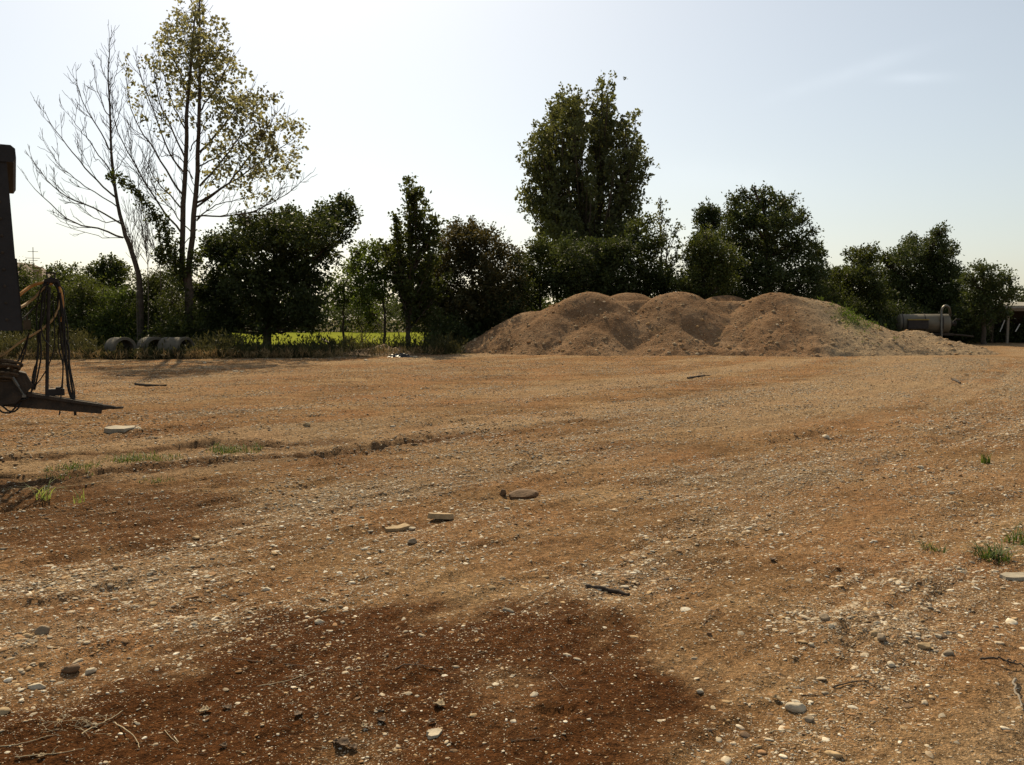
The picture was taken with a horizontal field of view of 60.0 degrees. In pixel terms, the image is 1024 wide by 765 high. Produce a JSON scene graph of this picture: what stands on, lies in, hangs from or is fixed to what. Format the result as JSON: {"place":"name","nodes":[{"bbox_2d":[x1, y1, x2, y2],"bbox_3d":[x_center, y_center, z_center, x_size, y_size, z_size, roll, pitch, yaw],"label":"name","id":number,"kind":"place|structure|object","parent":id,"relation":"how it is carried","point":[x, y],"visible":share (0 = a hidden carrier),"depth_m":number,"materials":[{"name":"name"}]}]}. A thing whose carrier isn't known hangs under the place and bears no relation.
{"place":"outdoors","nodes":[
{"label":"outdoors","id":0,"kind":"place"},
{"bbox_2d":[102,332,426,345],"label":"meadow","id":1,"kind":"structure","parent":0,"point":[293,336],"depth_m":82.08,"materials":[{"name":"green plant"}]},
{"bbox_2d":[432,699,444,706],"bbox_3d":[-0.299,1.303,3.606,0.050,0.021,0.048,-1,4,-12],"label":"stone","id":2,"kind":"object","parent":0,"point":[439,702],"visible":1,"depth_m":3.61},
{"bbox_2d":[0,320,1023,764],"bbox_3d":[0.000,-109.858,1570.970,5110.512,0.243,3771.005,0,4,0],"label":"ground","id":3,"kind":"structure","parent":0,"point":[592,690],"depth_m":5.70,"materials":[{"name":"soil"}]},
{"bbox_2d":[0,707,10,715],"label":"stone","id":4,"kind":"object","parent":3,"relation":"on","point":[5,710],"visible":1,"depth_m":3.57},
{"bbox_2d":[0,734,56,746],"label":"twig","id":5,"kind":"object","parent":3,"relation":"on","point":[25,742],"visible":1,"depth_m":3.30,"materials":[{"name":"wood"}]},
{"bbox_2d":[0,256,56,342],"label":"shrub","id":6,"kind":"object","parent":3,"relation":"on","point":[23,273],"visible":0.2,"depth_m":43.37,"materials":[{"name":"green plant"}]},
{"bbox_2d":[27,683,45,689],"bbox_3d":[-2.051,1.313,3.834,0.077,0.031,0.047,0,4,0],"label":"stone","id":7,"kind":"object","parent":3,"relation":"on","point":[34,686],"visible":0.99,"depth_m":3.82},
{"bbox_2d":[5,251,76,335],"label":"tree","id":8,"kind":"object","parent":3,"relation":"on","point":[39,268],"depth_m":77.52,"materials":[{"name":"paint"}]},
{"bbox_2d":[34,625,49,634],"bbox_3d":[-2.373,1.252,4.482,0.067,0.051,0.054,0,4,0],"label":"stone","id":9,"kind":"object","parent":3,"relation":"on","point":[42,629],"visible":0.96,"depth_m":4.47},
{"bbox_2d":[7,272,89,342],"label":"shrub","id":10,"kind":"object","parent":3,"relation":"on","point":[53,290],"visible":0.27,"depth_m":42.24,"materials":[{"name":"green plant"}]},
{"bbox_2d":[14,745,83,757],"bbox_3d":[-1.689,1.349,3.244,0.229,0.021,0.029,-2,4,-24],"label":"twig","id":11,"kind":"object","parent":3,"relation":"on","point":[46,754],"visible":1,"depth_m":3.24,"materials":[{"name":"wood"}]},
{"bbox_2d":[4,478,107,500],"bbox_3d":[-3.989,0.952,7.700,0.960,0.178,0.594,0,4,0],"label":"grass tuft","id":12,"kind":"object","parent":3,"relation":"on","point":[43,493],"visible":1,"depth_m":7.74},
{"bbox_2d":[26,466,92,479],"bbox_3d":[-4.508,0.942,8.900,0.671,0.165,0.590,0,4,0],"label":"grass patch","id":13,"kind":"object","parent":3,"relation":"on","point":[63,476],"visible":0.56,"depth_m":9.03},
{"bbox_2d":[0,144,123,415],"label":"farm trailer","id":14,"kind":"object","parent":3,"relation":"on","point":[16,384],"visible":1,"depth_m":8.94,"materials":[{"name":"paint"}]},
{"bbox_2d":[39,259,92,293],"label":"tree","id":15,"kind":"object","parent":3,"relation":"on","point":[57,268],"visible":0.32,"depth_m":56.83,"materials":[{"name":"green plant"}]},
{"bbox_2d":[61,664,79,673],"bbox_3d":[-1.985,1.289,3.990,0.058,0.039,0.077,3,5,39],"label":"soil clod","id":16,"kind":"object","parent":3,"relation":"on","point":[74,668],"visible":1,"depth_m":3.97,"materials":[{"name":"brown soil"}]},
{"bbox_2d":[39,459,102,471],"bbox_3d":[-4.636,0.883,9.381,0.580,0.115,0.637,3,5,38],"label":"grass patch","id":17,"kind":"object","parent":3,"relation":"on","point":[72,467],"visible":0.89,"depth_m":9.38,"materials":[{"name":"plant"}]},
{"bbox_2d":[73,488,84,503],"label":"grass tuft","id":18,"kind":"object","parent":3,"relation":"on","point":[83,500],"visible":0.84,"depth_m":7.67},
{"bbox_2d":[19,20,143,338],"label":"bare tree","id":19,"kind":"object","parent":3,"relation":"on","point":[139,291],"visible":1,"depth_m":41.38,"materials":[{"name":"brown plant"}]},
{"bbox_2d":[49,267,124,347],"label":"shrub","id":20,"kind":"object","parent":3,"relation":"on","point":[86,300],"visible":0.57,"depth_m":42.37,"materials":[{"name":"green plant"}]},
{"bbox_2d":[85,667,96,673],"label":"stone","id":21,"kind":"object","parent":3,"relation":"on","point":[90,670],"visible":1,"depth_m":3.99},
{"bbox_2d":[81,710,122,734],"bbox_3d":[-1.604,1.322,3.462,0.028,0.023,0.208,1,4,19],"label":"twig","id":22,"kind":"object","parent":3,"relation":"on","point":[82,733],"visible":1,"depth_m":3.45,"materials":[{"name":"wood"}]},
{"bbox_2d":[79,252,132,311],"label":"tree","id":23,"kind":"object","parent":3,"relation":"on","point":[115,270],"visible":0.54,"depth_m":59.40,"materials":[{"name":"green plant"}]},
{"bbox_2d":[82,278,154,345],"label":"shrub","id":24,"kind":"object","parent":3,"relation":"on","point":[120,301],"visible":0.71,"depth_m":41.98,"materials":[{"name":"green plant"}]},
{"bbox_2d":[104,425,135,433],"bbox_3d":[-5.463,0.659,12.352,0.383,0.093,0.347,0,4,0],"label":"concrete slab","id":25,"kind":"object","parent":3,"relation":"on","point":[113,429],"depth_m":12.25,"materials":[{"name":"concrete"}]},
{"bbox_2d":[104,337,136,358],"bbox_3d":[-16.106,-1.402,36.431,0.951,0.951,1.180,-4,5,-42],"label":"concrete pipe","id":26,"kind":"object","parent":3,"relation":"on","point":[113,342],"visible":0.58,"depth_m":36.20,"materials":[{"name":"concrete"}]},
{"bbox_2d":[102,451,143,462],"bbox_3d":[-4.371,0.850,9.925,0.590,0.105,0.598,2,5,28],"label":"grass patch","id":27,"kind":"object","parent":3,"relation":"on","point":[135,457],"visible":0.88,"depth_m":9.96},
{"bbox_2d":[113,722,139,747],"bbox_3d":[-1.462,1.333,3.372,0.016,0.019,0.292,-4,5,-42],"label":"twig","id":28,"kind":"object","parent":3,"relation":"on","point":[127,731],"visible":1,"depth_m":3.38,"materials":[{"name":"wood"}]},
{"bbox_2d":[121,197,141,342],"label":"bare sapling","id":29,"kind":"object","parent":3,"relation":"on","point":[131,241],"visible":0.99,"depth_m":41.04,"materials":[{"name":"green plant"}]},
{"bbox_2d":[121,147,154,333],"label":"bare sapling","id":30,"kind":"object","parent":3,"relation":"on","point":[145,232],"visible":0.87,"depth_m":40.88,"materials":[{"name":"green plant"}]},
{"bbox_2d":[126,202,161,333],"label":"bare sapling","id":31,"kind":"object","parent":3,"relation":"on","point":[152,246],"visible":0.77,"depth_m":41.24,"materials":[{"name":"green plant"}]},
{"bbox_2d":[136,337,161,357],"bbox_3d":[-15.094,-1.452,37.142,0.951,0.951,1.180,-3,5,-40],"label":"concrete pipe","id":32,"kind":"object","parent":3,"relation":"on","point":[146,339],"visible":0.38,"depth_m":36.75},
{"bbox_2d":[117,450,182,462],"bbox_3d":[-4.098,0.840,10.037,0.745,0.132,0.787,0,4,0],"label":"grass patch","id":33,"kind":"object","parent":3,"relation":"on","point":[138,459],"visible":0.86,"depth_m":10.07,"materials":[{"name":"plant"}]},
{"bbox_2d":[134,383,166,386],"bbox_3d":[-8.643,0.053,21.083,0.913,0.072,0.212,1,4,18],"label":"wooden plank","id":34,"kind":"object","parent":3,"relation":"on","point":[142,384],"visible":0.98,"depth_m":21.00,"materials":[{"name":"brown wood"}]},
{"bbox_2d":[120,267,180,339],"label":"shrub","id":35,"kind":"object","parent":3,"relation":"on","point":[155,285],"visible":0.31,"depth_m":42.72,"materials":[{"name":"green plant"}]},
{"bbox_2d":[138,475,174,483],"bbox_3d":[-3.482,0.956,8.710,0.380,0.086,0.389,0,4,0],"label":"grass patch","id":36,"kind":"object","parent":3,"relation":"on","point":[157,480],"visible":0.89,"depth_m":8.71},
{"bbox_2d":[135,282,216,347],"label":"shrub","id":37,"kind":"object","parent":3,"relation":"on","point":[180,325],"visible":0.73,"depth_m":40.34,"materials":[{"name":"green plant"}]},
{"bbox_2d":[157,337,194,358],"bbox_3d":[-13.893,-1.418,36.650,1.180,0.951,0.951,2,5,26],"label":"concrete pipe","id":38,"kind":"object","parent":3,"relation":"on","point":[175,342],"visible":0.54,"depth_m":36.35,"materials":[{"name":"concrete"}]},
{"bbox_2d":[145,259,211,312],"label":"shrub","id":39,"kind":"object","parent":3,"relation":"on","point":[163,273],"visible":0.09,"depth_m":43.08,"materials":[{"name":"green plant"}]},
{"bbox_2d":[198,705,211,711],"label":"dry leaf","id":40,"kind":"object","parent":3,"relation":"on","point":[204,708],"visible":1,"depth_m":3.54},
{"bbox_2d":[100,0,315,328],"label":"plane tree","id":41,"kind":"object","parent":3,"relation":"on","point":[184,272],"visible":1,"depth_m":40.07,"materials":[{"name":"green plant"}]},
{"bbox_2d":[193,297,247,343],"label":"shrub","id":42,"kind":"object","parent":3,"relation":"on","point":[216,325],"visible":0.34,"depth_m":42.48,"materials":[{"name":"green plant"}]},
{"bbox_2d":[0,343,443,359],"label":"dry grass","id":43,"kind":"structure","parent":3,"relation":"on","point":[286,353],"depth_m":35.82,"materials":[{"name":"plant"}]},
{"bbox_2d":[0,321,469,359],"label":"tall weeds","id":44,"kind":"object","parent":3,"relation":"on","point":[77,341],"visible":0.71,"depth_m":37.52,"materials":[{"name":"plant"}]},
{"bbox_2d":[206,442,264,454],"bbox_3d":[-3.328,0.793,10.741,0.765,0.148,0.770,-3,5,-32],"label":"grass patch","id":45,"kind":"object","parent":3,"relation":"on","point":[225,448],"visible":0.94,"depth_m":10.74,"materials":[{"name":"plant"}]},
{"bbox_2d":[183,188,363,344],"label":"maple tree","id":46,"kind":"object","parent":3,"relation":"on","point":[287,239],"visible":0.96,"depth_m":42.22,"materials":[{"name":"green plant"}]},
{"bbox_2d":[232,654,318,667],"bbox_3d":[-1.046,1.264,4.039,0.447,0.026,0.085,1,4,9],"label":"twig","id":47,"kind":"object","parent":3,"relation":"on","point":[270,660],"visible":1,"depth_m":4.02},
{"bbox_2d":[257,671,322,686],"bbox_3d":[-0.963,1.278,3.845,0.287,0.016,0.057,-3,5,-32],"label":"twig","id":48,"kind":"object","parent":3,"relation":"on","point":[286,680],"visible":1,"depth_m":3.81,"materials":[{"name":"wood"}]},
{"bbox_2d":[318,241,365,337],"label":"young tree","id":49,"kind":"object","parent":3,"relation":"on","point":[340,285],"visible":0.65,"depth_m":48.62,"materials":[{"name":"green plant"}]},
{"bbox_2d":[333,736,350,745],"bbox_3d":[-0.632,1.335,3.296,0.066,0.024,0.057,-1,4,-18],"label":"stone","id":50,"kind":"object","parent":3,"relation":"on","point":[342,741],"visible":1,"depth_m":3.31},
{"bbox_2d":[321,296,403,339],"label":"shrub","id":51,"kind":"object","parent":3,"relation":"on","point":[389,309],"visible":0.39,"depth_m":57.70,"materials":[{"name":"green plant"}]},
{"bbox_2d":[350,306,390,339],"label":"shrub","id":52,"kind":"object","parent":3,"relation":"on","point":[358,320],"visible":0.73,"depth_m":48.75,"materials":[{"name":"green plant"}]},
{"bbox_2d":[343,234,415,342],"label":"young tree","id":53,"kind":"object","parent":3,"relation":"on","point":[372,284],"visible":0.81,"depth_m":45.66,"materials":[{"name":"green plant"}]},
{"bbox_2d":[340,344,426,355],"bbox_3d":[-5.935,-1.476,40.162,5.600,0.560,3.200,0,4,0],"label":"soil mound","id":54,"kind":"object","parent":3,"relation":"on","point":[398,348],"visible":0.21,"depth_m":39.67,"materials":[{"name":"brown soil"}]},
{"bbox_2d":[385,523,410,531],"bbox_3d":[-0.878,1.127,6.821,0.211,0.061,0.107,-2,5,-26],"label":"flat stone","id":55,"kind":"object","parent":3,"relation":"on","point":[400,527],"visible":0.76,"depth_m":6.78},
{"bbox_2d":[388,353,410,356],"bbox_3d":[-4.753,-1.157,37.378,1.080,0.224,0.600,0,4,0],"label":"plastic sheet","id":56,"kind":"object","parent":3,"relation":"on","point":[400,355],"visible":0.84,"depth_m":37.26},
{"bbox_2d":[407,538,416,543],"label":"stone","id":57,"kind":"object","parent":3,"relation":"on","point":[412,541],"visible":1,"depth_m":6.18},
{"bbox_2d":[377,173,456,345],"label":"slim tree","id":58,"kind":"object","parent":3,"relation":"on","point":[417,233],"visible":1,"depth_m":43.92,"materials":[{"name":"green plant"}]},
{"bbox_2d":[394,660,446,670],"bbox_3d":[-0.403,1.276,3.985,0.241,0.037,0.071,0,4,4],"label":"twig","id":59,"kind":"object","parent":3,"relation":"on","point":[419,664],"visible":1,"depth_m":3.99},
{"bbox_2d":[390,295,466,341],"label":"shrub","id":60,"kind":"object","parent":3,"relation":"on","point":[441,319],"visible":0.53,"depth_m":45.48,"materials":[{"name":"green plant"}]},
{"bbox_2d":[426,728,441,738],"bbox_3d":[-0.294,1.336,3.354,0.067,0.036,0.051,-4,6,-44],"label":"stone chip","id":61,"kind":"object","parent":3,"relation":"on","point":[433,733],"visible":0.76,"depth_m":3.35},
{"bbox_2d":[427,513,453,518],"bbox_3d":[-0.561,1.062,7.050,0.191,0.064,0.150,1,4,14],"label":"broken tile","id":62,"kind":"object","parent":3,"relation":"on","point":[440,516],"visible":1,"depth_m":6.99,"materials":[{"name":"beige stone"}]},
{"bbox_2d":[412,215,531,334],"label":"bushy tree","id":63,"kind":"object","parent":3,"relation":"on","point":[465,257],"visible":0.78,"depth_m":47.92,"materials":[{"name":"green plant"}]},
{"bbox_2d":[451,291,527,337],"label":"shrub","id":64,"kind":"object","parent":3,"relation":"on","point":[512,312],"visible":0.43,"depth_m":47.33,"materials":[{"name":"green plant"}]},
{"bbox_2d":[505,250,540,314],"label":"shrub","id":65,"kind":"object","parent":3,"relation":"on","point":[527,282],"visible":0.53,"depth_m":48.26,"materials":[{"name":"green plant"}]},
{"bbox_2d":[517,231,573,311],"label":"round bush tree","id":66,"kind":"object","parent":3,"relation":"on","point":[541,249],"visible":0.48,"depth_m":51.02,"materials":[{"name":"green plant"}]},
{"bbox_2d":[77,281,1021,331],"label":"wood","id":67,"kind":"object","parent":3,"relation":"on","point":[347,323],"depth_m":110.59,"materials":[{"name":"green plant"}]},
{"bbox_2d":[514,70,660,288],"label":"poplar tree","id":68,"kind":"object","parent":3,"relation":"on","point":[554,209],"visible":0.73,"depth_m":64.90,"materials":[{"name":"green plant"}]},
{"bbox_2d":[537,229,643,302],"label":"round bush tree","id":69,"kind":"object","parent":3,"relation":"on","point":[594,268],"visible":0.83,"depth_m":49.70,"materials":[{"name":"green plant"}]},
{"bbox_2d":[585,584,629,595],"bbox_3d":[0.556,1.198,5.130,0.268,0.049,0.071,1,4,19],"label":"timber stake","id":70,"kind":"object","parent":3,"relation":"on","point":[607,589],"visible":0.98,"depth_m":5.14,"materials":[{"name":"grey wood"}]},
{"bbox_2d":[612,211,678,297],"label":"round bush tree","id":71,"kind":"object","parent":3,"relation":"on","point":[650,276],"visible":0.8,"depth_m":51.19,"materials":[{"name":"green plant"}]},
{"bbox_2d":[650,266,681,297],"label":"shrub","id":72,"kind":"object","parent":3,"relation":"on","point":[667,285],"visible":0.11,"depth_m":52.52,"materials":[{"name":"green plant"}]},
{"bbox_2d":[650,196,684,275],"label":"spire tree","id":73,"kind":"object","parent":3,"relation":"on","point":[671,263],"visible":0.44,"depth_m":53.31,"materials":[{"name":"green plant"}]},
{"bbox_2d":[684,196,723,286],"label":"tree","id":74,"kind":"object","parent":3,"relation":"on","point":[711,214],"visible":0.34,"depth_m":76.87,"materials":[{"name":"green plant"}]},
{"bbox_2d":[667,219,752,298],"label":"leafy tree","id":75,"kind":"object","parent":3,"relation":"on","point":[712,273],"visible":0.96,"depth_m":49.17,"materials":[{"name":"green plant"}]},
{"bbox_2d":[422,309,1023,347],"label":"undergrowth","id":76,"kind":"object","parent":3,"relation":"on","point":[1017,334],"visible":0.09,"depth_m":55.39,"materials":[{"name":"green plant"}]},
{"bbox_2d":[459,291,1000,356],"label":"gravel heap","id":77,"kind":"object","parent":3,"relation":"on","point":[587,323],"visible":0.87,"depth_m":40.96,"materials":[{"name":"gravel"}]},
{"bbox_2d":[817,296,898,344],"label":"grass","id":78,"kind":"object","parent":77,"relation":"on","point":[845,313],"visible":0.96,"depth_m":42.19,"materials":[{"name":"green plant"}]},
{"bbox_2d":[706,272,772,299],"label":"shrub","id":79,"kind":"object","parent":3,"relation":"on","point":[747,293],"visible":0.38,"depth_m":51.99,"materials":[{"name":"green plant"}]},
{"bbox_2d":[713,180,831,294],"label":"oak tree","id":80,"kind":"object","parent":3,"relation":"on","point":[767,254],"visible":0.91,"depth_m":52.66,"materials":[{"name":"green plant"}]},
{"bbox_2d":[756,272,833,300],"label":"shrub","id":81,"kind":"object","parent":3,"relation":"on","point":[804,293],"visible":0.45,"depth_m":51.98,"materials":[{"name":"green plant"}]},
{"bbox_2d":[785,702,805,712],"bbox_3d":[1.141,1.310,3.570,0.085,0.040,0.052,1,4,19],"label":"stone","id":82,"kind":"object","parent":3,"relation":"on","point":[796,707],"visible":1,"depth_m":3.56,"materials":[{"name":"stone"}]},
{"bbox_2d":[804,716,813,721],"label":"stone","id":83,"kind":"object","parent":3,"relation":"on","point":[809,718],"visible":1,"depth_m":3.45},
{"bbox_2d":[819,613,829,620],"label":"stone","id":84,"kind":"object","parent":3,"relation":"on","point":[824,616],"visible":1,"depth_m":4.48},
{"bbox_2d":[807,259,845,302],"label":"shrub","id":85,"kind":"object","parent":3,"relation":"on","point":[832,278],"visible":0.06,"depth_m":57.46,"materials":[{"name":"green plant"}]},
{"bbox_2d":[809,269,877,321],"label":"shrub","id":86,"kind":"object","parent":3,"relation":"on","point":[847,301],"visible":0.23,"depth_m":55.33,"materials":[{"name":"green plant"}]},
{"bbox_2d":[832,680,870,687],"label":"twig","id":87,"kind":"object","parent":3,"relation":"on","point":[834,686],"visible":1,"depth_m":3.82,"materials":[{"name":"brown wood"}]},
{"bbox_2d":[830,241,899,323],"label":"leafy tree","id":88,"kind":"object","parent":3,"relation":"on","point":[859,274],"visible":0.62,"depth_m":57.61,"materials":[{"name":"green plant"}]},
{"bbox_2d":[870,630,879,635],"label":"stone","id":89,"kind":"object","parent":3,"relation":"on","point":[874,632],"visible":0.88,"depth_m":4.31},
{"bbox_2d":[877,633,885,640],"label":"stone","id":90,"kind":"object","parent":3,"relation":"on","point":[881,637],"visible":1,"depth_m":4.25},
{"bbox_2d":[873,263,903,303],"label":"shrub","id":91,"kind":"object","parent":3,"relation":"on","point":[880,277],"visible":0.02,"depth_m":63.24,"materials":[{"name":"green plant"}]},
{"bbox_2d":[874,296,924,324],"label":"shrub","id":92,"kind":"object","parent":3,"relation":"on","point":[893,310],"visible":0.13,"depth_m":58.83,"materials":[{"name":"green plant"}]},
{"bbox_2d":[874,220,966,321],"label":"leafy tree","id":93,"kind":"object","parent":3,"relation":"on","point":[931,255],"visible":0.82,"depth_m":61.80,"materials":[{"name":"green plant"}]},
{"bbox_2d":[917,642,931,648],"bbox_3d":[1.960,1.253,4.212,0.066,0.033,0.039,3,5,35],"label":"stone","id":94,"kind":"object","parent":3,"relation":"on","point":[923,645],"visible":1,"depth_m":4.20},
{"bbox_2d":[913,537,949,552],"bbox_3d":[2.893,1.142,6.128,0.282,0.080,0.336,-3,5,-39],"label":"grass tuft","id":95,"kind":"object","parent":3,"relation":"on","point":[929,544],"visible":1,"depth_m":6.16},
{"bbox_2d":[896,304,973,336],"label":"slurry tanker","id":96,"kind":"object","parent":3,"relation":"on","point":[941,324],"visible":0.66,"depth_m":54.97,"materials":[{"name":"paint"}]},
{"bbox_2d":[943,650,953,655],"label":"stone","id":97,"kind":"object","parent":3,"relation":"on","point":[948,652],"visible":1,"depth_m":4.12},
{"bbox_2d":[939,297,995,343],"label":"shrub","id":98,"kind":"object","parent":3,"relation":"on","point":[957,328],"visible":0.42,"depth_m":59.30,"materials":[{"name":"green plant"}]},
{"bbox_2d":[948,270,1002,341],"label":"shrub","id":99,"kind":"object","parent":3,"relation":"on","point":[958,285],"visible":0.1,"depth_m":61.19,"materials":[{"name":"green plant"}]},
{"bbox_2d":[979,451,992,463],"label":"grass tuft","id":100,"kind":"object","parent":3,"relation":"on","point":[984,460],"visible":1,"depth_m":9.76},
{"bbox_2d":[951,258,1022,344],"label":"leafy tree","id":101,"kind":"object","parent":3,"relation":"on","point":[978,311],"visible":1,"depth_m":56.46,"materials":[{"name":"green plant"}]},
{"bbox_2d":[951,534,1022,563],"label":"grass tuft","id":102,"kind":"object","parent":3,"relation":"on","point":[992,554],"visible":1,"depth_m":5.86,"materials":[{"name":"plant"}]},
{"bbox_2d":[976,302,1023,342],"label":"open shed","id":103,"kind":"structure","parent":3,"relation":"on","point":[1018,308],"depth_m":60.95,"materials":[{"name":"grey metal"}]},
{"bbox_2d":[980,656,1023,666],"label":"root","id":104,"kind":"object","parent":3,"relation":"on","point":[993,657],"visible":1,"depth_m":4.00,"materials":[{"name":"brown wood"}]},
{"bbox_2d":[985,522,1023,544],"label":"grass tuft","id":105,"kind":"object","parent":3,"relation":"on","point":[1019,539],"visible":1,"depth_m":6.25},
{"bbox_2d":[999,572,1023,580],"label":"flat stone","id":106,"kind":"object","parent":3,"relation":"on","point":[1017,576],"visible":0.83,"depth_m":5.40,"materials":[{"name":"stone"}]},
{"bbox_2d":[1012,678,1021,706],"bbox_3d":[2.111,1.292,3.711,0.026,0.028,0.330,2,5,26],"label":"root","id":107,"kind":"object","parent":3,"relation":"on","point":[1014,680],"visible":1,"depth_m":3.72,"materials":[{"name":"grey wood"}]},
{"bbox_2d":[1015,288,1023,301],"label":"leafy tree","id":108,"kind":"object","parent":3,"relation":"on","point":[1021,299],"visible":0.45,"depth_m":72.96,"materials":[{"name":"green plant"}]},
{"bbox_2d":[0,0,1023,319],"label":"sky","id":109,"kind":"structure","parent":0,"point":[890,120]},
{"bbox_2d":[509,488,538,499],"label":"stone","id":110,"kind":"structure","parent":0,"point":[523,494],"depth_m":7.98,"materials":[{"name":"brown stone"}]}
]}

